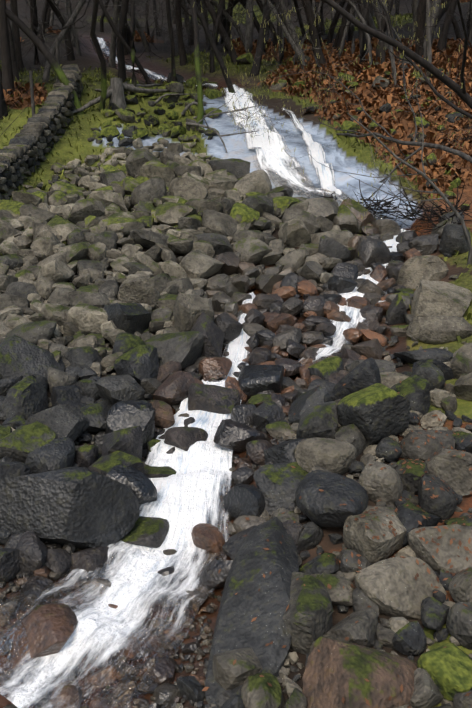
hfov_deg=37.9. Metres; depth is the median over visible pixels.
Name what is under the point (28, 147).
dry stone wall
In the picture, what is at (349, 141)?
moss grass tufts
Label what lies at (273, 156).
waterfall
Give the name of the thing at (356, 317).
stream branch
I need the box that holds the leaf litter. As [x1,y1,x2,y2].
[202,353,471,707]
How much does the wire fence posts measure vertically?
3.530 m
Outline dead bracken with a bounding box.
[1,0,471,198]
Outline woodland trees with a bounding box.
[0,0,471,124]
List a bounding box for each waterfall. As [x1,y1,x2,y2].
[219,84,384,219]
[282,108,341,194]
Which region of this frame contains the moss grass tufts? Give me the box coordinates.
[0,0,471,357]
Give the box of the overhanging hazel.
[197,0,471,265]
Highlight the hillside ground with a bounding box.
[0,0,471,707]
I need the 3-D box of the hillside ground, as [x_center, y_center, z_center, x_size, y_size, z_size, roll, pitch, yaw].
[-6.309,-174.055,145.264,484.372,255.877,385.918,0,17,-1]
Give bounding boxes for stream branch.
[284,229,406,369]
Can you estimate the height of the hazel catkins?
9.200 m
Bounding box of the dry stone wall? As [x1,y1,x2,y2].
[0,64,83,199]
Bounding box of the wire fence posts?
[0,38,58,135]
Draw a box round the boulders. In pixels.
[0,49,471,707]
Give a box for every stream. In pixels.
[0,292,255,707]
[97,37,217,86]
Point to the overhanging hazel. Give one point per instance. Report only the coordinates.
(454, 86)
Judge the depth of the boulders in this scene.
7.12 m
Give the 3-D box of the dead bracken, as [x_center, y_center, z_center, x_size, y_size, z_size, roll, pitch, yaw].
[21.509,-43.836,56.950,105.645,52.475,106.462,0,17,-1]
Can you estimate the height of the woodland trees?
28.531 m
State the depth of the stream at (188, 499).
5.38 m
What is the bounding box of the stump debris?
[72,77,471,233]
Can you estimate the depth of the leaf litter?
5.33 m
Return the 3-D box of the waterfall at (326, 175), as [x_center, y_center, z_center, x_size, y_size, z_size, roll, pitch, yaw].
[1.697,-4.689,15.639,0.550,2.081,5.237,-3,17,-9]
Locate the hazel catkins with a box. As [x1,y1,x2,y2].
[193,0,469,255]

